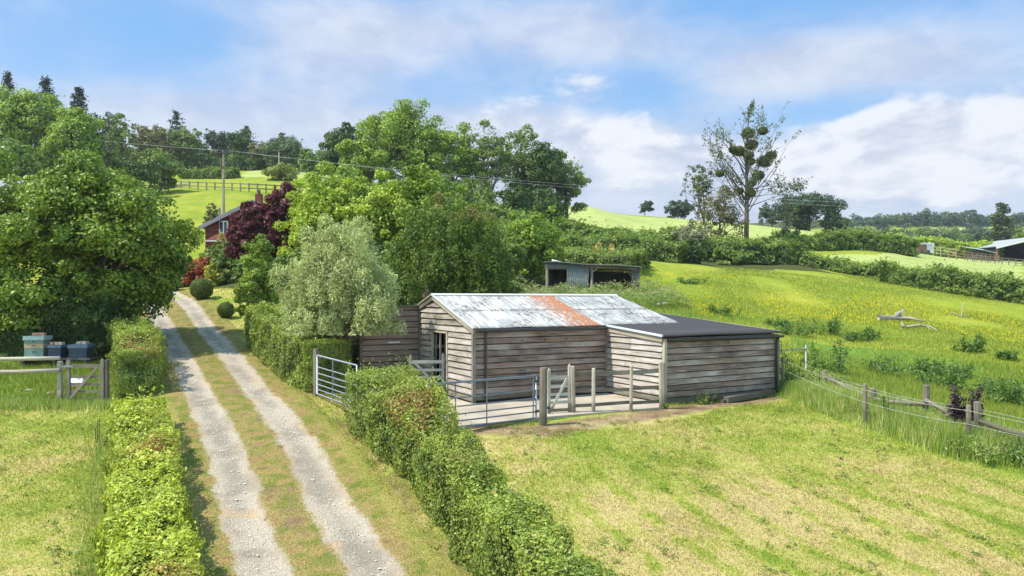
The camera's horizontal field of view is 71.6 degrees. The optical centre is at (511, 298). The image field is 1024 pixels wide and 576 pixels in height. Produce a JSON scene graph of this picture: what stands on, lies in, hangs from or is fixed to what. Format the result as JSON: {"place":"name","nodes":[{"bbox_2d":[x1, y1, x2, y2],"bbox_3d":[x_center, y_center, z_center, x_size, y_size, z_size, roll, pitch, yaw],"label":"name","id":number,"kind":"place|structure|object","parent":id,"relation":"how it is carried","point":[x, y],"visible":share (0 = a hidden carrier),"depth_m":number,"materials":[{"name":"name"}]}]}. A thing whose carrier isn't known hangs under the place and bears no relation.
{"place":"outdoors","nodes":[
{"label":"outdoors","id":0,"kind":"place"},
{"bbox_2d":[49,426,113,575],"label":"hedge foot grass","id":1,"kind":"structure","parent":0,"point":[101,485],"depth_m":13.82,"materials":[{"name":"plant"}]},
{"bbox_2d":[106,264,460,575],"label":"driveway","id":2,"kind":"structure","parent":0,"point":[391,546],"depth_m":15.26,"materials":[{"name":"gravel"}]},
{"bbox_2d":[157,295,385,574],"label":"loose stones","id":3,"kind":"object","parent":2,"relation":"on","point":[244,461],"visible":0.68,"depth_m":17.77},
{"bbox_2d":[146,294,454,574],"bbox_3d":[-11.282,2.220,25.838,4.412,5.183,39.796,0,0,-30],"label":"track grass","id":4,"kind":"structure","parent":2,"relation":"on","point":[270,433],"depth_m":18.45,"materials":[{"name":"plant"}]},
{"bbox_2d":[0,160,1023,575],"bbox_3d":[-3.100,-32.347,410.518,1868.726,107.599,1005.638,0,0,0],"label":"ground","id":5,"kind":"structure","parent":0,"point":[190,200],"depth_m":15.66,"materials":[{"name":"plant"}]},
{"bbox_2d":[0,132,47,180],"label":"oak tree","id":6,"kind":"object","parent":5,"relation":"on","point":[31,163],"visible":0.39,"depth_m":75.51,"materials":[{"name":"green plant"}]},
{"bbox_2d":[0,356,62,398],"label":"garden fence","id":7,"kind":"object","parent":5,"relation":"on","point":[59,369],"visible":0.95,"depth_m":20.50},
{"bbox_2d":[0,84,74,168],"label":"oak tree","id":8,"kind":"object","parent":5,"relation":"on","point":[26,119],"visible":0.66,"depth_m":89.67,"materials":[{"name":"green plant"}]},
{"bbox_2d":[0,391,119,413],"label":"fence foot grass","id":9,"kind":"structure","parent":5,"relation":"on","point":[69,404],"depth_m":20.13,"materials":[{"name":"plant"}]},
{"bbox_2d":[20,357,100,367],"bbox_3d":[-15.951,2.253,25.000,2.560,0.386,0.660,0,0,0],"label":"hive stand","id":10,"kind":"object","parent":5,"relation":"on","point":[54,362],"visible":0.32,"depth_m":24.71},
{"bbox_2d":[23,335,52,356],"bbox_3d":[-16.699,1.676,25.000,0.686,0.760,0.590,0,0,-7],"label":"beehive","id":11,"kind":"object","parent":10,"relation":"on","point":[35,346],"visible":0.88,"depth_m":24.75,"materials":[{"name":"teal paint"}]},
{"bbox_2d":[67,344,94,357],"bbox_3d":[-15.167,1.826,25.000,0.641,0.461,0.580,0,0,-7],"label":"beehive","id":12,"kind":"object","parent":10,"relation":"on","point":[80,350],"visible":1,"depth_m":24.75,"materials":[{"name":"blue paint"}]},
{"bbox_2d":[0,280,140,360],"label":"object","id":13,"kind":"object","parent":5,"relation":"on","point":[71,322],"visible":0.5,"depth_m":25.71,"materials":[{"name":"green plant"}]},
{"bbox_2d":[36,106,107,167],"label":"oak tree","id":14,"kind":"object","parent":5,"relation":"on","point":[77,126],"visible":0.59,"depth_m":84.96,"materials":[{"name":"green plant"}]},
{"bbox_2d":[0,358,182,405],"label":"paddock grass","id":15,"kind":"structure","parent":5,"relation":"on","point":[36,383],"depth_m":22.64,"materials":[{"name":"plant"}]},
{"bbox_2d":[0,145,204,330],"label":"broadleaf tree","id":16,"kind":"object","parent":5,"relation":"on","point":[80,224],"visible":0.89,"depth_m":25.87,"materials":[{"name":"green plant"}]},
{"bbox_2d":[105,359,108,400],"bbox_3d":[-11.751,2.586,20.622,0.113,1.680,0.111,0,0,0],"label":"gate post","id":17,"kind":"object","parent":5,"relation":"on","point":[107,377],"visible":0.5,"depth_m":20.58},
{"bbox_2d":[62,359,104,399],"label":"wicket gate","id":18,"kind":"structure","parent":17,"relation":"attached to","point":[69,384],"depth_m":20.57,"materials":[{"name":"wood"}]},
{"bbox_2d":[103,112,139,160],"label":"skyline tree","id":19,"kind":"object","parent":5,"relation":"on","point":[118,133],"visible":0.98,"depth_m":121.25,"materials":[{"name":"green plant"}]},
{"bbox_2d":[107,157,161,193],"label":"skyline tree","id":20,"kind":"object","parent":5,"relation":"on","point":[142,172],"visible":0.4,"depth_m":91.40,"materials":[{"name":"green plant"}]},
{"bbox_2d":[104,309,168,397],"bbox_3d":[-12.431,1.715,23.558,1.754,2.782,5.967,0,0,-33],"label":"clipped hedge","id":21,"kind":"object","parent":5,"relation":"on","point":[136,347],"visible":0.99,"depth_m":21.51,"materials":[{"name":"green plant"}]},
{"bbox_2d":[91,384,206,575],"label":"clipped hedge","id":22,"kind":"object","parent":5,"relation":"on","point":[135,428],"visible":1,"depth_m":12.66,"materials":[{"name":"green plant"}]},
{"bbox_2d":[127,122,175,158],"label":"skyline tree","id":23,"kind":"object","parent":5,"relation":"on","point":[149,138],"visible":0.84,"depth_m":133.72,"materials":[{"name":"green plant"}]},
{"bbox_2d":[137,147,186,192],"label":"skyline tree","id":24,"kind":"object","parent":5,"relation":"on","point":[168,170],"visible":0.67,"depth_m":98.03,"materials":[{"name":"green plant"}]},
{"bbox_2d":[171,125,204,162],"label":"skyline tree","id":25,"kind":"object","parent":5,"relation":"on","point":[189,139],"visible":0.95,"depth_m":139.03,"materials":[{"name":"green plant"}]},
{"bbox_2d":[182,256,211,284],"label":"shrub","id":26,"kind":"object","parent":5,"relation":"on","point":[198,272],"visible":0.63,"depth_m":45.62,"materials":[{"name":"red plant"}]},
{"bbox_2d":[189,278,212,299],"bbox_3d":[-16.635,-0.496,38.027,1.246,1.300,1.226,0,0,0],"label":"box ball","id":27,"kind":"object","parent":5,"relation":"on","point":[200,288],"visible":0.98,"depth_m":37.65,"materials":[{"name":"green plant"}]},
{"bbox_2d":[178,163,240,178],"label":"field hedge","id":28,"kind":"object","parent":5,"relation":"on","point":[211,172],"visible":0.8,"depth_m":121.01,"materials":[{"name":"green plant"}]},
{"bbox_2d":[200,128,232,158],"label":"skyline tree","id":29,"kind":"object","parent":5,"relation":"on","point":[221,145],"visible":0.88,"depth_m":143.92,"materials":[{"name":"green plant"}]},
{"bbox_2d":[169,149,266,170],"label":"field hedge","id":30,"kind":"object","parent":5,"relation":"on","point":[241,162],"visible":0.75,"depth_m":138.33,"materials":[{"name":"green plant"}]},
{"bbox_2d":[204,262,232,286],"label":"shrub","id":31,"kind":"object","parent":5,"relation":"on","point":[213,274],"visible":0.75,"depth_m":44.56,"materials":[{"name":"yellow plant"}]},
{"bbox_2d":[209,240,247,282],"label":"shrub","id":32,"kind":"object","parent":5,"relation":"on","point":[221,260],"visible":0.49,"depth_m":44.46,"materials":[{"name":"green plant"}]},
{"bbox_2d":[177,181,302,193],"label":"hill fence","id":33,"kind":"object","parent":5,"relation":"on","point":[231,187],"visible":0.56,"depth_m":96.71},
{"bbox_2d":[226,128,257,158],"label":"skyline tree","id":34,"kind":"object","parent":5,"relation":"on","point":[237,141],"visible":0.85,"depth_m":148.44,"materials":[{"name":"green plant"}]},
{"bbox_2d":[197,190,299,253],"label":"red house","id":35,"kind":"structure","parent":5,"relation":"on","point":[214,227],"depth_m":49.96,"materials":[{"name":"brick"}]},
{"bbox_2d":[233,233,278,316],"bbox_3d":[-11.204,-0.595,30.930,2.013,4.577,2.222,0,0,0],"label":"tree","id":36,"kind":"object","parent":5,"relation":"on","point":[254,288],"visible":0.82,"depth_m":30.64,"materials":[{"name":"green plant"}]},
{"bbox_2d":[223,182,300,266],"bbox_3d":[-15.290,-4.076,43.940,4.888,6.465,4.083,0,0,0],"label":"purple tree","id":37,"kind":"object","parent":5,"relation":"on","point":[252,219],"visible":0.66,"depth_m":43.01,"materials":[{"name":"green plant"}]},
{"bbox_2d":[261,162,300,180],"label":"hill bush","id":38,"kind":"object","parent":5,"relation":"on","point":[286,172],"visible":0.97,"depth_m":110.87,"materials":[{"name":"green plant"}]},
{"bbox_2d":[259,135,306,169],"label":"skyline tree","id":39,"kind":"object","parent":5,"relation":"on","point":[291,147],"visible":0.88,"depth_m":136.23,"materials":[{"name":"green plant"}]},
{"bbox_2d":[243,299,351,392],"bbox_3d":[-7.696,1.487,24.836,1.972,3.140,7.589,0,0,-35],"label":"clipped hedge","id":40,"kind":"object","parent":5,"relation":"on","point":[290,358],"visible":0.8,"depth_m":22.87,"materials":[{"name":"green plant"}]},
{"bbox_2d":[270,242,331,299],"bbox_3d":[-11.135,-1.332,37.911,3.748,3.641,3.436,0,0,0],"label":"shrub","id":41,"kind":"object","parent":5,"relation":"on","point":[282,258],"visible":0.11,"depth_m":37.25,"materials":[{"name":"green plant"}]},
{"bbox_2d":[297,148,324,174],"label":"skyline tree","id":42,"kind":"object","parent":5,"relation":"on","point":[306,155],"visible":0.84,"depth_m":128.82,"materials":[{"name":"green plant"}]},
{"bbox_2d":[272,160,364,259],"bbox_3d":[-11.255,-4.294,41.995,4.869,7.919,4.832,0,0,37],"label":"maple tree","id":43,"kind":"object","parent":5,"relation":"on","point":[308,210],"visible":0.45,"depth_m":40.99,"materials":[{"name":"green plant"}]},
{"bbox_2d":[316,354,357,407],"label":"field gate","id":44,"kind":"structure","parent":5,"relation":"on","point":[317,373],"depth_m":20.31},
{"bbox_2d":[266,213,408,389],"bbox_3d":[-5.218,0.207,22.433,4.152,5.979,3.208,0,0,25],"label":"willow tree","id":45,"kind":"object","parent":5,"relation":"on","point":[338,288],"visible":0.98,"depth_m":21.89,"materials":[{"name":"green plant"}]},
{"bbox_2d":[317,122,364,175],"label":"skyline tree","id":46,"kind":"object","parent":5,"relation":"on","point":[334,138],"visible":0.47,"depth_m":107.11,"materials":[{"name":"green plant"}]},
{"bbox_2d":[321,167,407,255],"bbox_3d":[-8.033,-3.754,41.046,4.946,7.379,4.382,0,0,35],"label":"maple tree","id":47,"kind":"object","parent":5,"relation":"on","point":[376,206],"visible":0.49,"depth_m":40.07,"materials":[{"name":"green plant"}]},
{"bbox_2d":[333,129,401,190],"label":"ash tree","id":48,"kind":"object","parent":5,"relation":"on","point":[363,157],"visible":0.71,"depth_m":90.25,"materials":[{"name":"green plant"}]},
{"bbox_2d":[354,98,457,186],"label":"ash tree","id":49,"kind":"object","parent":5,"relation":"on","point":[402,127],"visible":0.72,"depth_m":92.89,"materials":[{"name":"green plant"}]},
{"bbox_2d":[385,163,467,296],"bbox_3d":[-4.744,-3.749,39.861,4.104,7.759,4.381,0,0,-30],"label":"maple tree","id":50,"kind":"object","parent":5,"relation":"on","point":[412,199],"visible":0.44,"depth_m":39.34,"materials":[{"name":"green plant"}]},
{"bbox_2d":[412,371,445,424],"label":"hedge shoots","id":51,"kind":"object","parent":5,"relation":"on","point":[432,382],"visible":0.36,"depth_m":16.04,"materials":[{"name":"green plant"}]},
{"bbox_2d":[379,186,524,305],"bbox_3d":[-2.794,-1.476,32.950,5.917,7.592,6.035,0,0,-44],"label":"climber mound","id":52,"kind":"object","parent":5,"relation":"on","point":[484,265],"visible":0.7,"depth_m":31.72,"materials":[{"name":"green plant"}]},
{"bbox_2d":[422,121,486,197],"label":"ash tree","id":53,"kind":"object","parent":5,"relation":"on","point":[454,163],"visible":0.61,"depth_m":95.48,"materials":[{"name":"green plant"}]},
{"bbox_2d":[452,178,501,214],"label":"understory tree","id":54,"kind":"object","parent":5,"relation":"on","point":[476,195],"visible":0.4,"depth_m":87.62,"materials":[{"name":"green plant"}]},
{"bbox_2d":[341,353,629,575],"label":"clipped hedge","id":55,"kind":"object","parent":5,"relation":"on","point":[408,434],"visible":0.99,"depth_m":12.71,"materials":[{"name":"green plant"}]},
{"bbox_2d":[457,119,516,195],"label":"ash tree","id":56,"kind":"object","parent":5,"relation":"on","point":[497,162],"visible":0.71,"depth_m":96.49,"materials":[{"name":"green plant"}]},
{"bbox_2d":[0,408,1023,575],"bbox_3d":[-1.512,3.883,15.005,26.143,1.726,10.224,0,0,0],"label":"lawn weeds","id":57,"kind":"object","parent":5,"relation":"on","point":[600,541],"visible":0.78,"depth_m":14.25,"materials":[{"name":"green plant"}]},
{"bbox_2d":[497,171,529,211],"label":"ivy tree","id":58,"kind":"object","parent":5,"relation":"on","point":[510,198],"visible":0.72,"depth_m":85.31,"materials":[{"name":"green plant"}]},
{"bbox_2d":[501,237,527,285],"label":"shrub","id":59,"kind":"object","parent":5,"relation":"on","point":[514,249],"visible":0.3,"depth_m":47.34,"materials":[{"name":"green plant"}]},
{"bbox_2d":[496,123,551,195],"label":"ash tree","id":60,"kind":"object","parent":5,"relation":"on","point":[521,156],"visible":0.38,"depth_m":100.43,"materials":[{"name":"green plant"}]},
{"bbox_2d":[504,205,570,284],"bbox_3d":[1.327,-3.692,51.035,5.153,6.028,4.429,0,0,-16],"label":"elder tree","id":61,"kind":"object","parent":5,"relation":"on","point":[535,241],"visible":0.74,"depth_m":50.20,"materials":[{"name":"green plant"}]},
{"bbox_2d":[515,140,570,213],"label":"ash tree","id":62,"kind":"object","parent":5,"relation":"on","point":[552,162],"visible":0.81,"depth_m":98.42,"materials":[{"name":"green plant"}]},
{"bbox_2d":[539,367,546,425],"bbox_3d":[0.771,2.618,17.631,0.212,1.822,0.198,0,0,0],"label":"gate post","id":63,"kind":"object","parent":5,"relation":"on","point":[543,400],"visible":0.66,"depth_m":17.55,"materials":[{"name":"wood"}]},
{"bbox_2d":[524,187,567,222],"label":"understory tree","id":64,"kind":"object","parent":5,"relation":"on","point":[538,202],"visible":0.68,"depth_m":91.32,"materials":[{"name":"green plant"}]},
{"bbox_2d":[330,293,783,403],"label":"timber barn","id":65,"kind":"structure","parent":5,"relation":"on","point":[476,336],"depth_m":22.25,"materials":[{"name":"wood"}]},
{"bbox_2d":[552,151,591,217],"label":"ash tree","id":66,"kind":"object","parent":5,"relation":"on","point":[578,179],"visible":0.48,"depth_m":102.95,"materials":[{"name":"green plant"}]},
{"bbox_2d":[526,239,651,272],"bbox_3d":[5.914,-3.625,56.950,10.152,3.272,6.393,0,0,17],"label":"bramble thicket","id":67,"kind":"object","parent":5,"relation":"on","point":[638,257],"visible":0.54,"depth_m":54.74,"materials":[{"name":"green plant"}]},
{"bbox_2d":[543,259,641,293],"bbox_3d":[5.399,-1.096,47.072,6.268,2.992,4.018,0,0,10],"label":"field shelter","id":68,"kind":"object","parent":5,"relation":"on","point":[571,274],"visible":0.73,"depth_m":45.95,"materials":[{"name":"grey metal"}]},
{"bbox_2d":[477,199,708,240],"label":"field hedge","id":69,"kind":"object","parent":5,"relation":"on","point":[577,226],"visible":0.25,"depth_m":78.59,"materials":[{"name":"green plant"}]},
{"bbox_2d":[556,222,689,262],"bbox_3d":[10.055,-5.347,67.197,13.023,4.468,5.666,0,0,11],"label":"bramble thicket","id":70,"kind":"object","parent":5,"relation":"on","point":[658,250],"visible":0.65,"depth_m":64.95,"materials":[{"name":"green plant"}]},
{"bbox_2d":[663,200,695,218],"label":"skyline bush","id":71,"kind":"object","parent":5,"relation":"on","point":[676,210],"visible":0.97,"depth_m":157.48,"materials":[{"name":"green plant"}]},
{"bbox_2d":[675,238,707,263],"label":"field shrub","id":72,"kind":"object","parent":5,"relation":"on","point":[696,253],"visible":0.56,"depth_m":65.30,"materials":[{"name":"green plant"}]},
{"bbox_2d":[670,218,713,250],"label":"field shrub","id":73,"kind":"object","parent":5,"relation":"on","point":[680,234],"visible":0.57,"depth_m":71.20,"materials":[{"name":"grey plant"}]},
{"bbox_2d":[680,164,714,222],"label":"poplar sapling","id":74,"kind":"object","parent":5,"relation":"on","point":[702,186],"visible":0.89,"depth_m":85.74,"materials":[{"name":"green plant"}]},
{"bbox_2d":[693,185,749,241],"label":"tree","id":75,"kind":"object","parent":5,"relation":"on","point":[725,218],"visible":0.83,"depth_m":83.39,"materials":[{"name":"green plant"}]},
{"bbox_2d":[709,247,752,264],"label":"field shrub","id":76,"kind":"object","parent":5,"relation":"on","point":[725,257],"visible":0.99,"depth_m":69.09,"materials":[{"name":"green plant"}]},
{"bbox_2d":[661,229,800,264],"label":"bramble thicket","id":77,"kind":"object","parent":5,"relation":"on","point":[775,250],"visible":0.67,"depth_m":71.33,"materials":[{"name":"green plant"}]},
{"bbox_2d":[722,389,773,402],"bbox_3d":[7.366,3.002,22.089,2.428,0.221,0.240,0,0,-38],"label":"timber baulk","id":78,"kind":"object","parent":5,"relation":"on","point":[746,395],"visible":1,"depth_m":21.94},
{"bbox_2d":[686,98,812,240],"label":"poplar tree","id":79,"kind":"object","parent":5,"relation":"on","point":[750,145],"visible":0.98,"depth_m":84.54,"materials":[{"name":"green plant"}]},
{"bbox_2d":[513,414,1023,575],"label":"hay clippings","id":80,"kind":"object","parent":5,"relation":"on","point":[774,501],"visible":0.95,"depth_m":13.85,"materials":[{"name":"plant"}]},
{"bbox_2d":[757,202,781,226],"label":"skyline tree","id":81,"kind":"object","parent":5,"relation":"on","point":[765,211],"visible":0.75,"depth_m":149.74,"materials":[{"name":"green plant"}]},
{"bbox_2d":[770,178,804,231],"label":"poplar sapling","id":82,"kind":"object","parent":5,"relation":"on","point":[784,212],"visible":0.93,"depth_m":84.76,"materials":[{"name":"green plant"}]},
{"bbox_2d":[559,260,1023,428],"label":"meadow grass","id":83,"kind":"structure","parent":5,"relation":"on","point":[905,384],"depth_m":38.75,"materials":[{"name":"plant"}]},
{"bbox_2d":[780,342,806,381],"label":"weed clump","id":84,"kind":"object","parent":5,"relation":"on","point":[791,368],"visible":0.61,"depth_m":23.93,"materials":[{"name":"green plant"}]},
{"bbox_2d":[768,182,847,230],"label":"oak tree","id":85,"kind":"object","parent":5,"relation":"on","point":[807,213],"visible":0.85,"depth_m":142.57,"materials":[{"name":"green plant"}]},
{"bbox_2d":[798,339,852,373],"bbox_3d":[11.577,2.120,26.494,2.041,1.301,1.448,0,0,44],"label":"weed clump","id":86,"kind":"object","parent":5,"relation":"on","point":[837,363],"visible":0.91,"depth_m":26.20,"materials":[{"name":"green plant"}]},
{"bbox_2d":[768,224,920,255],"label":"field hedge","id":87,"kind":"object","parent":5,"relation":"on","point":[850,239],"visible":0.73,"depth_m":98.15,"materials":[{"name":"green plant"}]},
{"bbox_2d":[793,243,929,279],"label":"field hedge","id":88,"kind":"object","parent":5,"relation":"on","point":[827,263],"visible":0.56,"depth_m":69.50,"materials":[{"name":"green plant"}]},
{"bbox_2d":[858,353,946,380],"bbox_3d":[14.990,2.607,27.244,2.239,0.972,2.914,0,0,-24],"label":"weed clump","id":89,"kind":"object","parent":5,"relation":"on","point":[894,366],"visible":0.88,"depth_m":27.33,"materials":[{"name":"green plant"}]},
{"bbox_2d":[799,372,1022,464],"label":"wire fence","id":90,"kind":"object","parent":5,"relation":"on","point":[938,413],"visible":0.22,"depth_m":19.36,"materials":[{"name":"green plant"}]},
{"bbox_2d":[822,370,1023,437],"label":"old fence","id":91,"kind":"object","parent":5,"relation":"on","point":[978,420],"visible":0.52,"depth_m":18.89,"materials":[{"name":"wood"}]},
{"bbox_2d":[913,369,972,388],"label":"weed clump","id":92,"kind":"object","parent":5,"relation":"on","point":[953,379],"visible":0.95,"depth_m":25.89,"materials":[{"name":"green plant"}]},
{"bbox_2d":[890,232,1004,260],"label":"field hedge","id":93,"kind":"object","parent":5,"relation":"on","point":[946,242],"visible":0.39,"depth_m":149.76,"materials":[{"name":"green plant"}]},
{"bbox_2d":[874,250,1023,303],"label":"field hedge","id":94,"kind":"object","parent":5,"relation":"on","point":[953,279],"visible":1,"depth_m":59.50,"materials":[{"name":"green plant"}]},
{"bbox_2d":[932,359,975,377],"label":"weed clump","id":95,"kind":"object","parent":5,"relation":"on","point":[953,367],"visible":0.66,"depth_m":28.19,"materials":[{"name":"green plant"}]},
{"bbox_2d":[945,384,985,428],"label":"dead shrub","id":96,"kind":"object","parent":5,"relation":"on","point":[956,413],"visible":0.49,"depth_m":17.66,"materials":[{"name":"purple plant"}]},
{"bbox_2d":[950,332,987,352],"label":"weed clump","id":97,"kind":"object","parent":5,"relation":"on","point":[967,346],"visible":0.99,"depth_m":32.71,"materials":[{"name":"green plant"}]},
{"bbox_2d":[945,428,1010,464],"bbox_3d":[10.998,3.400,16.552,1.803,0.679,1.283,0,0,-24],"label":"weed clump","id":98,"kind":"object","parent":5,"relation":"on","point":[976,451],"visible":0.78,"depth_m":16.22,"materials":[{"name":"green plant"}]},
{"bbox_2d":[979,201,1015,241],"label":"fir tree","id":99,"kind":"object","parent":5,"relation":"on","point":[1003,221],"visible":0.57,"depth_m":189.63,"materials":[{"name":"green plant"}]},
{"bbox_2d":[977,375,1023,407],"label":"weed clump","id":100,"kind":"object","parent":5,"relation":"on","point":[1015,392],"visible":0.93,"depth_m":23.32,"materials":[{"name":"green plant"}]},
{"bbox_2d":[978,238,1023,261],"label":"open barn","id":101,"kind":"structure","parent":5,"relation":"on","point":[1014,249],"depth_m":154.99,"materials":[{"name":"grey metal"}]},
{"bbox_2d":[0,0,1023,223],"label":"sky","id":102,"kind":"structure","parent":0,"point":[913,104],"materials":[{"name":"blue"}]},
{"bbox_2d":[412,393,658,430],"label":"yard slab","id":103,"kind":"structure","parent":0,"point":[587,399],"depth_m":19.70,"materials":[{"name":"concrete"}]},
{"bbox_2d":[409,353,443,389],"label":"wicket gate","id":104,"kind":"structure","parent":103,"relation":"on","point":[417,362],"depth_m":22.55,"materials":[{"name":"grey wood"}]},
{"bbox_2d":[426,375,539,429],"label":"field gate","id":105,"kind":"structure","parent":103,"relation":"on","point":[486,394],"depth_m":17.43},
{"bbox_2d":[571,362,662,412],"bbox_3d":[2.910,2.620,19.394,2.779,1.753,0.258,0,0,-18],"label":"yard fence","id":106,"kind":"object","parent":103,"relation":"on","point":[630,389],"visible":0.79,"depth_m":19.37,"materials":[{"name":"wood"}]},
{"bbox_2d":[547,364,570,413],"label":"wicket gate","id":107,"kind":"structure","parent":106,"relation":"attached to","point":[550,408],"depth_m":18.93,"materials":[{"name":"grey wood"}]},
{"bbox_2d":[500,276,692,308],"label":"nettle bank","id":108,"kind":"structure","parent":0,"point":[636,293],"depth_m":41.37,"materials":[{"name":"green plant"}]},
{"bbox_2d":[774,370,1023,476],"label":"long grass","id":109,"kind":"structure","parent":0,"point":[933,435],"depth_m":17.95,"materials":[{"name":"plant"}]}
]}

